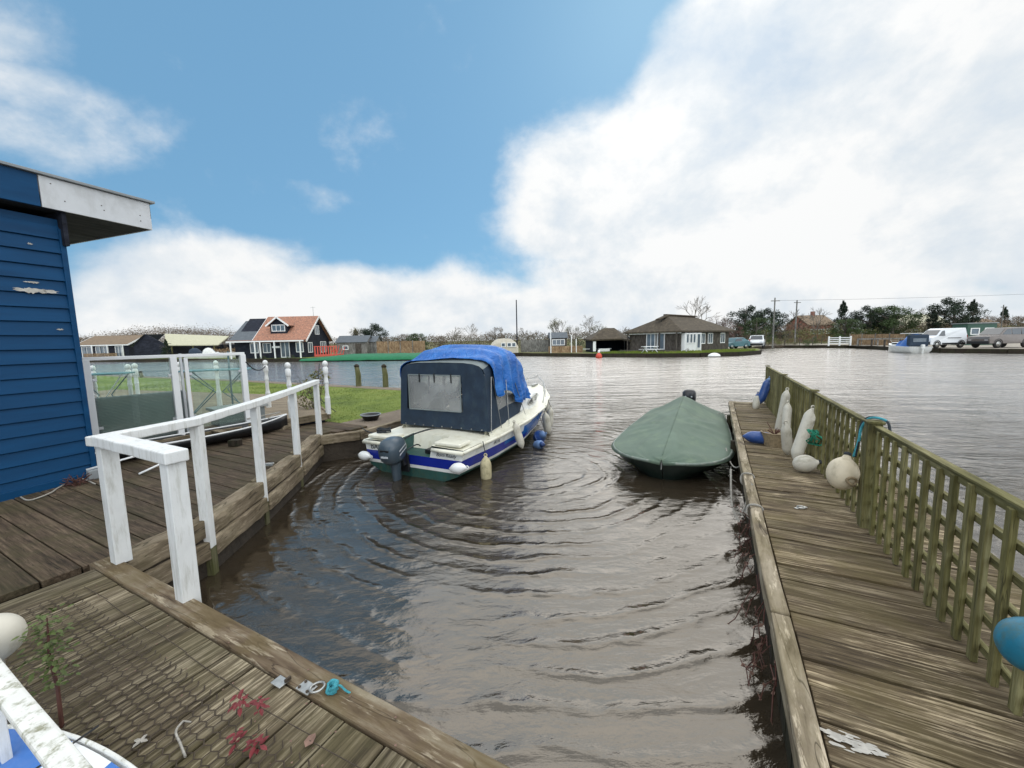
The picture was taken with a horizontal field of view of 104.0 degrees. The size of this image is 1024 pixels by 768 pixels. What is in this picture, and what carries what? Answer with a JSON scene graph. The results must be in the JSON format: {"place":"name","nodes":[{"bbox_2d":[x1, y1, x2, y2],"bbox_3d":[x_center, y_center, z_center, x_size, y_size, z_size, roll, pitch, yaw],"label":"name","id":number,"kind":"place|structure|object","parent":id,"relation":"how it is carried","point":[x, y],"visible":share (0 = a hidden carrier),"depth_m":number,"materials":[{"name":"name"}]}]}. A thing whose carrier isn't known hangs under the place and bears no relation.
{"place":"outdoors","nodes":[
{"label":"outdoors","id":0,"kind":"place"},
{"bbox_2d":[95,390,188,438],"bbox_3d":[-6.112,0.488,6.579,0.925,0.720,1.185,4,8,37],"label":"garden sofa","id":1,"kind":"object","parent":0,"point":[118,413],"visible":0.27,"depth_m":6.20,"materials":[{"name":"wicker"}]},
{"bbox_2d":[0,437,368,603],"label":"ground","id":2,"kind":"structure","parent":0,"point":[340,450],"depth_m":5.18,"materials":[{"name":"wood"}]},
{"bbox_2d":[0,421,366,602],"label":"deck","id":3,"kind":"structure","parent":2,"relation":"on","point":[58,535],"depth_m":3.93,"materials":[{"name":"wood"}]},
{"bbox_2d":[59,472,92,486],"bbox_3d":[-5.162,1.131,4.731,0.308,0.137,0.200,-1,6,0],"label":"dead plant","id":4,"kind":"object","parent":3,"relation":"on","point":[79,480],"visible":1,"depth_m":4.71,"materials":[{"name":"plant"}]},
{"bbox_2d":[0,160,154,501],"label":"blue hut","id":5,"kind":"object","parent":3,"relation":"on","point":[47,220],"visible":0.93,"depth_m":4.55,"materials":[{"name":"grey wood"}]},
{"bbox_2d":[94,412,287,462],"bbox_3d":[-5.164,0.839,6.298,0.626,0.336,3.209,3,7,33],"label":"canoe","id":6,"kind":"object","parent":3,"relation":"on","point":[274,423],"visible":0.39,"depth_m":6.75,"materials":[{"name":"black plastic"}]},
{"bbox_2d":[98,389,330,442],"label":"terrace","id":7,"kind":"structure","parent":3,"relation":"on","point":[305,415],"depth_m":9.57,"materials":[{"name":"wood"}]},
{"bbox_2d":[91,371,134,397],"bbox_3d":[-8.246,0.260,8.058,0.950,0.952,0.450,-4,7,-24],"label":"garden table","id":8,"kind":"object","parent":7,"relation":"on","point":[112,373],"visible":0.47,"depth_m":8.05,"materials":[{"name":"teal paint"}]},
{"bbox_2d":[124,364,132,394],"bbox_3d":[-8.149,0.124,8.546,0.103,1.098,0.106,-7,9,-43],"label":"newel post","id":9,"kind":"object","parent":7,"relation":"on","point":[127,367],"visible":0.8,"depth_m":8.50,"materials":[{"name":"white paint"}]},
{"bbox_2d":[131,363,139,393],"bbox_3d":[-8.380,0.085,8.944,0.106,1.098,0.103,-4,7,-24],"label":"newel post","id":10,"kind":"object","parent":7,"relation":"on","point":[134,366],"visible":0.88,"depth_m":8.90,"materials":[{"name":"white paint"}]},
{"bbox_2d":[82,352,250,434],"bbox_3d":[-5.416,0.189,6.471,0.088,1.350,2.033,4,8,37],"label":"glass balustrade","id":11,"kind":"object","parent":7,"relation":"on","point":[174,381],"visible":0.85,"depth_m":6.45,"materials":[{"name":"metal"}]},
{"bbox_2d":[178,351,251,413],"bbox_3d":[-6.342,-0.031,8.634,1.250,1.329,0.450,-3,7,-18],"label":"garden table","id":12,"kind":"object","parent":7,"relation":"on","point":[229,369],"visible":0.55,"depth_m":8.64,"materials":[{"name":"teal paint"}]},
{"bbox_2d":[213,360,222,405],"bbox_3d":[-7.092,-0.019,9.640,0.106,1.098,0.103,-4,7,-27],"label":"newel post","id":13,"kind":"object","parent":7,"relation":"on","point":[218,391],"visible":0.96,"depth_m":9.62,"materials":[{"name":"white paint"}]},
{"bbox_2d":[262,360,271,407],"bbox_3d":[-5.661,-0.005,9.242,0.103,1.098,0.106,-6,8,-36],"label":"newel post","id":14,"kind":"object","parent":7,"relation":"on","point":[265,371],"visible":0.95,"depth_m":9.21,"materials":[{"name":"white paint"}]},
{"bbox_2d":[284,362,291,417],"bbox_3d":[-4.338,0.126,7.801,0.103,1.098,0.106,1,7,23],"label":"newel post","id":15,"kind":"object","parent":7,"relation":"on","point":[287,365],"visible":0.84,"depth_m":7.75,"materials":[{"name":"white paint"}]},
{"bbox_2d":[322,361,330,413],"bbox_3d":[-3.799,0.071,8.199,0.106,1.098,0.103,-5,7,-29],"label":"newel post","id":16,"kind":"object","parent":7,"relation":"on","point":[327,396],"visible":0.99,"depth_m":8.18,"materials":[{"name":"white paint"}]},
{"bbox_2d":[126,419,402,583],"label":"timber quay","id":17,"kind":"structure","parent":2,"relation":"on","point":[154,550],"depth_m":4.25,"materials":[{"name":"wood"}]},
{"bbox_2d":[85,379,322,602],"bbox_3d":[-3.111,0.975,4.701,0.906,1.599,4.960,-3,7,-17],"label":"handrail","id":18,"kind":"object","parent":17,"relation":"attached to","point":[170,460],"visible":0.75,"depth_m":2.94,"materials":[{"name":"white paint"}]},
{"bbox_2d":[205,403,267,426],"bbox_3d":[-5.149,0.560,7.525,0.550,0.320,0.850,4,8,37],"label":"table","id":19,"kind":"object","parent":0,"point":[233,419],"visible":0.48,"depth_m":7.30,"materials":[{"name":"grey"}]},
{"bbox_2d":[156,356,324,358],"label":"lawn","id":20,"kind":"structure","parent":0,"point":[230,358],"depth_m":56.31,"materials":[{"name":"green plant"}]},
{"bbox_2d":[130,334,234,358],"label":"boathouse","id":21,"kind":"object","parent":20,"relation":"on","point":[147,344],"visible":0.53,"depth_m":63.21,"materials":[{"name":"black wood"}]},
{"bbox_2d":[226,307,333,358],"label":"house","id":22,"kind":"structure","parent":20,"relation":"on","point":[288,336],"depth_m":53.13,"materials":[{"name":"orange tile"}]},
{"bbox_2d":[314,345,344,356],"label":"deck railing","id":23,"kind":"object","parent":20,"relation":"on","point":[325,354],"visible":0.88,"depth_m":50.80,"materials":[{"name":"orange paint"}]},
{"bbox_2d":[97,376,400,422],"bbox_3d":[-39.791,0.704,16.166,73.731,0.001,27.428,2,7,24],"label":"lawn","id":24,"kind":"structure","parent":0,"point":[105,382],"depth_m":13.62,"materials":[{"name":"green plant"}]},
{"bbox_2d":[295,369,331,409],"bbox_3d":[-4.512,0.208,8.966,0.964,1.116,0.553,-1,6,0],"label":"terrace shrub","id":25,"kind":"object","parent":24,"relation":"on","point":[310,388],"visible":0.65,"depth_m":8.93,"materials":[{"name":"green plant"}]},
{"bbox_2d":[97,375,461,433],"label":"quay path","id":26,"kind":"structure","parent":0,"point":[387,417],"depth_m":13.69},
{"bbox_2d":[360,412,380,420],"bbox_3d":[-3.016,0.704,8.542,0.434,0.132,0.434,-1,6,0],"label":"planter dish","id":27,"kind":"object","parent":26,"relation":"on","point":[371,416],"visible":1,"depth_m":8.44,"materials":[{"name":"black plastic"}]},
{"bbox_2d":[0,0,1023,343],"label":"sky","id":28,"kind":"structure","parent":0,"point":[426,167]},
{"bbox_2d":[90,348,1023,767],"bbox_3d":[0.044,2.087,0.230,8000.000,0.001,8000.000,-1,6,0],"label":"water","id":29,"kind":"structure","parent":0,"point":[574,592],"depth_m":3.75,"materials":[{"name":"brown liquid"}]},
{"bbox_2d":[0,556,509,767],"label":"front landing stage","id":30,"kind":"object","parent":29,"relation":"in","point":[369,729],"visible":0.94,"depth_m":1.86,"materials":[{"name":"wood"}]},
{"bbox_2d":[10,603,80,727],"bbox_3d":[-1.921,1.205,1.673,0.171,0.519,0.178,-1,6,0],"label":"sapling","id":31,"kind":"object","parent":30,"relation":"on","point":[51,663],"visible":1,"depth_m":1.66,"materials":[{"name":"green plant"}]},
{"bbox_2d":[0,658,92,767],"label":"foreground rail","id":32,"kind":"object","parent":30,"relation":"on","point":[45,739],"visible":0.96,"depth_m":1.19,"materials":[{"name":"white paint"}]},
{"bbox_2d":[0,724,136,767],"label":"kayak","id":33,"kind":"object","parent":30,"relation":"on","point":[95,754],"visible":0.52,"depth_m":1.51,"materials":[{"name":"white paint"}]},
{"bbox_2d":[5,587,360,767],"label":"wire netting","id":34,"kind":"object","parent":30,"relation":"on","point":[154,723],"visible":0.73,"depth_m":1.83,"materials":[{"name":"metal"}]},
{"bbox_2d":[225,727,247,754],"bbox_3d":[-1.092,1.411,1.583,0.065,0.085,0.080,-3,7,-19],"label":"red sprig","id":35,"kind":"object","parent":34,"relation":"on","point":[238,735],"visible":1,"depth_m":1.58,"materials":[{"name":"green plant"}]},
{"bbox_2d":[227,689,249,716],"bbox_3d":[-1.194,1.396,1.746,0.078,0.083,0.077,0,6,8],"label":"red sprig","id":36,"kind":"object","parent":34,"relation":"on","point":[236,704],"visible":1,"depth_m":1.74,"materials":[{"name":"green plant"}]},
{"bbox_2d":[242,733,269,757],"bbox_3d":[-1.001,1.413,1.572,0.089,0.078,0.086,3,8,34],"label":"red sprig","id":37,"kind":"object","parent":30,"relation":"on","point":[261,739],"visible":1,"depth_m":1.56,"materials":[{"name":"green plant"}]},
{"bbox_2d":[249,696,269,715],"bbox_3d":[-1.093,1.398,1.732,0.079,0.078,0.082,-3,7,-19],"label":"red sprig","id":38,"kind":"object","parent":30,"relation":"on","point":[258,704],"visible":1,"depth_m":1.72,"materials":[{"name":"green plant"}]},
{"bbox_2d":[271,675,291,688],"bbox_3d":[-1.095,1.401,1.896,0.071,0.020,0.060,2,7,27],"label":"hinge plate","id":39,"kind":"object","parent":30,"relation":"on","point":[280,681],"visible":1,"depth_m":1.89,"materials":[{"name":"metal"}]},
{"bbox_2d":[295,680,325,695],"bbox_3d":[-0.925,1.399,1.853,0.137,0.026,0.078,2,7,27],"label":"mooring ring","id":40,"kind":"object","parent":30,"relation":"on","point":[306,687],"visible":1,"depth_m":1.85,"materials":[{"name":"metal"}]},
{"bbox_2d":[325,679,350,694],"bbox_3d":[-0.777,1.413,1.841,0.168,0.088,0.053,-1,6,0],"label":"rope knot","id":41,"kind":"object","parent":40,"relation":"attached to","point":[332,686],"visible":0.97,"depth_m":1.83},
{"bbox_3d":[-2.093,1.296,1.647,0.040,0.350,0.040,-1,6,0],"label":"buoy pole","id":42,"kind":"object","parent":30,"relation":"on","visible":0},
{"bbox_2d":[0,613,27,660],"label":"round buoy","id":43,"kind":"object","parent":42,"relation":"on","point":[12,625],"visible":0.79,"depth_m":1.62,"materials":[{"name":"white plastic"}]},
{"bbox_2d":[362,358,549,481],"bbox_3d":[-0.535,0.475,8.366,2.154,2.458,5.833,2,7,26],"label":"motor cruiser","id":44,"kind":"object","parent":29,"relation":"on","point":[428,433],"visible":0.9,"depth_m":6.74,"materials":[{"name":"white plastic"}]},
{"bbox_2d":[408,374,461,412],"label":"rear window","id":45,"kind":"structure","parent":44,"relation":"in","point":[460,411],"depth_m":6.94,"materials":[{"name":"clear plastic"}]},
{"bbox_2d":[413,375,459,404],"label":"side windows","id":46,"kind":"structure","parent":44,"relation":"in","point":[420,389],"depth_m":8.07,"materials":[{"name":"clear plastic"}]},
{"bbox_2d":[449,463,468,473],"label":"fender","id":47,"kind":"object","parent":44,"relation":"hanging from","point":[457,468],"visible":1,"depth_m":5.72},
{"bbox_2d":[400,344,530,401],"bbox_3d":[-0.775,-0.210,7.832,2.022,1.139,2.103,2,7,26],"label":"blue tarpaulin","id":48,"kind":"object","parent":44,"relation":"on","point":[506,366],"visible":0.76,"depth_m":7.16,"materials":[{"name":"fabric"}]},
{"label":"fender rope","id":49,"kind":"object","parent":44,"relation":"hanging from","visible":0},
{"bbox_2d":[480,453,491,479],"bbox_3d":[-0.400,1.304,6.130,0.170,0.500,0.170,-1,6,0],"label":"fender","id":50,"kind":"object","parent":49,"relation":"hanging from","point":[485,469],"visible":0.79,"depth_m":6.07,"materials":[{"name":"plastic"}]},
{"bbox_3d":[0.035,0.689,7.108,0.017,0.037,0.031,-1,6,0],"label":"fender rope","id":51,"kind":"object","parent":44,"relation":"hanging from","visible":0},
{"bbox_2d":[512,420,523,448],"bbox_3d":[0.108,0.901,7.140,0.140,0.540,0.140,-20,6,-26],"label":"fender","id":52,"kind":"object","parent":51,"relation":"hanging from","point":[517,432],"visible":1,"depth_m":7.09,"materials":[{"name":"white plastic"}]},
{"bbox_2d":[611,389,734,479],"bbox_3d":[3.244,0.972,7.837,1.900,1.216,4.870,2,7,27],"label":"covered dinghy","id":53,"kind":"object","parent":29,"relation":"on","point":[686,435],"visible":0.98,"depth_m":6.50,"materials":[{"name":"fabric"}]},
{"bbox_2d":[727,401,1023,767],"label":"jetty","id":54,"kind":"object","parent":29,"relation":"in","point":[865,645],"visible":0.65,"depth_m":2.09,"materials":[{"name":"wood"}]},
{"bbox_2d":[727,504,778,725],"bbox_3d":[1.823,1.530,3.135,0.246,0.615,2.570,2,7,27],"label":"bramble","id":55,"kind":"object","parent":54,"relation":"hanging from","point":[759,648],"visible":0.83,"depth_m":2.54,"materials":[{"name":"brown plant"}]},
{"bbox_2d":[742,431,767,443],"bbox_3d":[3.662,0.789,5.878,0.480,0.180,0.180,3,8,21],"label":"fender","id":56,"kind":"object","parent":54,"relation":"on","point":[754,436],"visible":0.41,"depth_m":5.85,"materials":[{"name":"blue plastic"}]},
{"bbox_2d":[761,422,781,447],"bbox_3d":[3.789,0.725,5.768,0.356,0.336,0.356,-1,6,0],"label":"wicker pot","id":57,"kind":"object","parent":54,"relation":"on","point":[771,437],"visible":0.88,"depth_m":5.69,"materials":[{"name":"wicker"}]},
{"bbox_2d":[775,387,789,429],"bbox_3d":[4.309,0.435,6.368,0.120,0.780,0.120,5,10,-1],"label":"fender","id":58,"kind":"object","parent":54,"relation":"on","point":[785,396],"visible":0.62,"depth_m":6.33,"materials":[{"name":"white plastic"}]},
{"bbox_2d":[781,400,791,426],"bbox_3d":[4.135,0.557,6.027,0.116,0.640,0.116,14,-8,-24],"label":"fender","id":59,"kind":"object","parent":54,"relation":"on","point":[787,412],"visible":0.63,"depth_m":6.00,"materials":[{"name":"white plastic"}]},
{"bbox_2d":[781,420,792,454],"bbox_3d":[3.624,0.711,5.279,0.124,0.500,0.124,-13,14,1],"label":"fender","id":60,"kind":"object","parent":54,"relation":"on","point":[786,438],"visible":0.96,"depth_m":5.24,"materials":[{"name":"white plastic"}]},
{"bbox_2d":[792,455,821,471],"bbox_3d":[3.411,0.917,4.627,0.282,0.198,0.200,-14,-16,27],"label":"buoy","id":61,"kind":"object","parent":54,"relation":"on","point":[804,463],"visible":1,"depth_m":4.57,"materials":[{"name":"white plastic"}]},
{"bbox_2d":[819,727,888,757],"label":"paint flakes","id":62,"kind":"object","parent":54,"relation":"on","point":[867,748],"visible":0.96,"depth_m":1.56,"materials":[{"name":"paint"}]},
{"bbox_2d":[764,365,1023,716],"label":"lattice fence","id":63,"kind":"object","parent":54,"relation":"on","point":[803,398],"visible":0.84,"depth_m":2.33,"materials":[{"name":"wood"}]},
{"bbox_2d":[758,376,769,403],"bbox_3d":[5.479,0.136,8.674,0.170,0.640,0.170,16,7,-18],"label":"fender","id":64,"kind":"object","parent":63,"relation":"hanging from","point":[764,390],"visible":0.88,"depth_m":8.62,"materials":[{"name":"blue plastic"}]},
{"bbox_2d":[791,405,815,458],"bbox_3d":[3.630,0.605,4.970,0.136,0.740,0.136,23,-4,-3],"label":"fender","id":65,"kind":"object","parent":63,"relation":"hanging from","point":[800,443],"visible":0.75,"depth_m":4.92,"materials":[{"name":"white plastic"}]},
{"bbox_2d":[806,429,821,445],"bbox_3d":[3.573,0.634,4.701,0.184,0.195,0.125,-1,6,0],"label":"rope bundle","id":66,"kind":"object","parent":63,"relation":"attached to","point":[815,433],"visible":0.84,"depth_m":4.69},
{"bbox_2d":[826,452,859,489],"bbox_3d":[2.880,0.750,3.470,0.230,0.338,0.242,23,-8,-3],"label":"round buoy","id":67,"kind":"object","parent":63,"relation":"hanging from","point":[843,472],"visible":1,"depth_m":3.41,"materials":[{"name":"beige plastic"}]},
{"bbox_2d":[888,333,932,352],"bbox_3d":[39.957,-4.076,40.583,1.900,2.130,4.426,0,6,10],"label":"cabin boat","id":68,"kind":"object","parent":29,"relation":"on","point":[915,343],"visible":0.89,"depth_m":39.04,"materials":[{"name":"white plastic"}]},
{"bbox_2d":[329,338,847,353],"bbox_3d":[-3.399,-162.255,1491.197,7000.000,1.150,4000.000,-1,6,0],"label":"ground","id":69,"kind":"structure","parent":0,"point":[430,343],"depth_m":89.17,"materials":[{"name":"green plant"}]},
{"bbox_2d":[80,335,141,356],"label":"bungalow","id":70,"kind":"object","parent":69,"relation":"on","point":[104,346],"visible":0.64,"depth_m":65.65,"materials":[{"name":"brown tile"}]},
{"bbox_2d":[79,323,235,343],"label":"woodland","id":71,"kind":"object","parent":69,"relation":"on","point":[207,332],"visible":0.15,"depth_m":105.34,"materials":[{"name":"plant"}]},
{"bbox_2d":[90,353,519,361],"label":"bank edging","id":72,"kind":"object","parent":69,"relation":"on","point":[231,360],"visible":0.23,"depth_m":52.58,"materials":[{"name":"wood"}]},
{"bbox_2d":[335,335,371,354],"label":"shed","id":73,"kind":"structure","parent":69,"relation":"on","point":[358,344],"depth_m":55.77,"materials":[{"name":"grey wood"}]},
{"bbox_2d":[299,353,419,360],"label":"ground netting","id":74,"kind":"object","parent":69,"relation":"on","point":[386,356],"visible":0.93,"depth_m":47.08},
{"bbox_2d":[360,323,388,340],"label":"conifer","id":75,"kind":"object","parent":69,"relation":"on","point":[375,327],"visible":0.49,"depth_m":60.81,"materials":[{"name":"green plant"}]},
{"bbox_2d":[376,340,424,352],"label":"panel fence","id":76,"kind":"object","parent":69,"relation":"on","point":[400,346],"visible":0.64,"depth_m":53.71,"materials":[{"name":"wood"}]},
{"bbox_2d":[329,328,629,348],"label":"hedgerow","id":77,"kind":"object","parent":69,"relation":"on","point":[476,340],"visible":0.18,"depth_m":84.54,"materials":[{"name":"plant"}]},
{"bbox_2d":[491,338,517,352],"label":"white cabin boat","id":78,"kind":"object","parent":69,"relation":"on","point":[511,345],"visible":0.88,"depth_m":53.43,"materials":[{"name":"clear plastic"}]},
{"bbox_2d":[521,339,548,351],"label":"panel fence","id":79,"kind":"object","parent":69,"relation":"on","point":[534,345],"visible":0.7,"depth_m":55.25,"materials":[{"name":"wood"}]},
{"bbox_2d":[547,332,567,345],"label":"cabin","id":80,"kind":"object","parent":69,"relation":"on","point":[558,338],"visible":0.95,"depth_m":52.74,"materials":[{"name":"grey wood"}]},
{"bbox_2d":[548,329,611,352],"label":"fence","id":81,"kind":"object","parent":69,"relation":"on","point":[563,349],"visible":0.89,"depth_m":50.34,"materials":[{"name":"wood"}]},
{"bbox_2d":[382,327,807,346],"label":"hedgerow","id":82,"kind":"object","parent":69,"relation":"on","point":[522,339],"visible":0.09,"depth_m":89.07,"materials":[{"name":"brown plant"}]},
{"bbox_2d":[520,349,761,356],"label":"bank edging","id":83,"kind":"object","parent":69,"relation":"on","point":[743,353],"visible":0.38,"depth_m":42.00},
{"bbox_2d":[678,296,721,319],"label":"bare tree","id":84,"kind":"object","parent":69,"relation":"on","point":[695,306],"visible":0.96,"depth_m":60.89,"materials":[{"name":"brown plant"}]},
{"bbox_2d":[748,335,764,347],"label":"white car","id":85,"kind":"object","parent":69,"relation":"on","point":[757,340],"visible":0.83,"depth_m":52.44,"materials":[{"name":"paint"}]},
{"bbox_2d":[737,317,778,342],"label":"leafy tree","id":86,"kind":"object","parent":69,"relation":"on","point":[756,327],"visible":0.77,"depth_m":65.22,"materials":[{"name":"green plant"}]},
{"bbox_2d":[828,300,854,338],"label":"conifer","id":87,"kind":"object","parent":69,"relation":"on","point":[842,310],"visible":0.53,"depth_m":74.92,"materials":[{"name":"green plant"}]},
{"bbox_2d":[829,318,866,342],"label":"leafy tree","id":88,"kind":"object","parent":69,"relation":"on","point":[856,326],"visible":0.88,"depth_m":68.94,"materials":[{"name":"green plant"}]},
{"bbox_2d":[720,316,1023,342],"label":"hedgerow","id":89,"kind":"object","parent":69,"relation":"on","point":[998,320],"visible":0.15,"depth_m":75.75,"materials":[{"name":"plant"}]},
{"bbox_2d":[848,305,895,333],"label":"leafy tree","id":90,"kind":"object","parent":69,"relation":"on","point":[862,317],"visible":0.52,"depth_m":72.52,"materials":[{"name":"green plant"}]},
{"bbox_2d":[730,322,1023,343],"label":"hedgerow","id":91,"kind":"object","parent":69,"relation":"on","point":[822,332],"visible":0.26,"depth_m":71.59,"materials":[{"name":"brown plant"}]},
{"bbox_2d":[754,345,1023,353],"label":"bank edging","id":92,"kind":"object","parent":69,"relation":"on","point":[995,351],"visible":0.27,"depth_m":38.97,"materials":[{"name":"wood"}]},
{"bbox_2d":[864,304,929,335],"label":"leafy tree","id":93,"kind":"object","parent":69,"relation":"on","point":[893,323],"visible":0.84,"depth_m":68.27,"materials":[{"name":"green plant"}]},
{"bbox_2d":[922,297,990,332],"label":"leafy tree","id":94,"kind":"object","parent":69,"relation":"on","point":[954,309],"visible":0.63,"depth_m":64.69,"materials":[{"name":"green plant"}]},
{"bbox_2d":[728,343,848,348],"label":"car park","id":95,"kind":"structure","parent":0,"point":[802,344],"depth_m":63.99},
{"bbox_2d":[728,337,749,348],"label":"teal car","id":96,"kind":"object","parent":95,"relation":"on","point":[737,342],"visible":0.66,"depth_m":51.11,"materials":[{"name":"paint"}]},
{"bbox_2d":[723,305,767,339],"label":"leafy tree","id":97,"kind":"object","parent":95,"relation":"on","point":[744,314],"visible":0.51,"depth_m":68.74,"materials":[{"name":"green plant"}]},
{"bbox_2d":[753,307,792,343],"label":"leafy tree","id":98,"kind":"object","parent":95,"relation":"on","point":[770,312],"visible":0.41,"depth_m":70.16,"materials":[{"name":"green plant"}]},
{"bbox_2d":[786,311,833,341],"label":"house","id":99,"kind":"structure","parent":0,"point":[825,319],"depth_m":86.81,"materials":[{"name":"red brick"}]},
{"bbox_2d":[846,343,1023,348],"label":"gravel quay","id":100,"kind":"structure","parent":0,"point":[1013,346],"depth_m":41.60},
{"bbox_2d":[849,333,904,344],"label":"panel fence","id":101,"kind":"object","parent":100,"relation":"on","point":[865,342],"visible":0.54,"depth_m":53.83,"materials":[{"name":"wood"}]},
{"bbox_2d":[923,328,967,347],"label":"white van","id":102,"kind":"object","parent":100,"relation":"on","point":[942,337],"visible":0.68,"depth_m":40.19,"materials":[{"name":"paint"}]},
{"bbox_2d":[952,322,998,344],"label":"green cabin","id":103,"kind":"object","parent":100,"relation":"on","point":[973,329],"visible":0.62,"depth_m":46.81,"materials":[{"name":"grey wood"}]},
{"bbox_2d":[966,327,1023,347],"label":"estate car","id":104,"kind":"object","parent":100,"relation":"on","point":[998,337],"visible":0.99,"depth_m":37.85,"materials":[{"name":"silver metal"}]},
{"label":"bungalow lawn","id":105,"kind":"structure","parent":0,"visible":0},
{"bbox_2d":[583,328,631,351],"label":"open boathouse","id":106,"kind":"object","parent":105,"relation":"on","point":[605,339],"visible":0.81,"depth_m":50.51,"materials":[{"name":"brown"}]},
{"bbox_2d":[619,314,735,351],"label":"thatched bungalow","id":107,"kind":"object","parent":105,"relation":"on","point":[669,332],"visible":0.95,"depth_m":46.26,"materials":[{"name":"brown"}]},
{"bbox_2d":[600,348,756,353],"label":"grass tufts","id":108,"kind":"object","parent":105,"relation":"on","point":[712,351],"visible":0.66,"depth_m":41.97,"materials":[{"name":"plant"}]},
{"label":"buoy rope","id":109,"kind":"object","parent":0,"visible":0},
{"bbox_2d":[993,617,1023,670],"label":"round buoy","id":110,"kind":"object","parent":109,"relation":"hanging from","point":[1008,635],"visible":1,"depth_m":1.52,"materials":[{"name":"teal plastic"}]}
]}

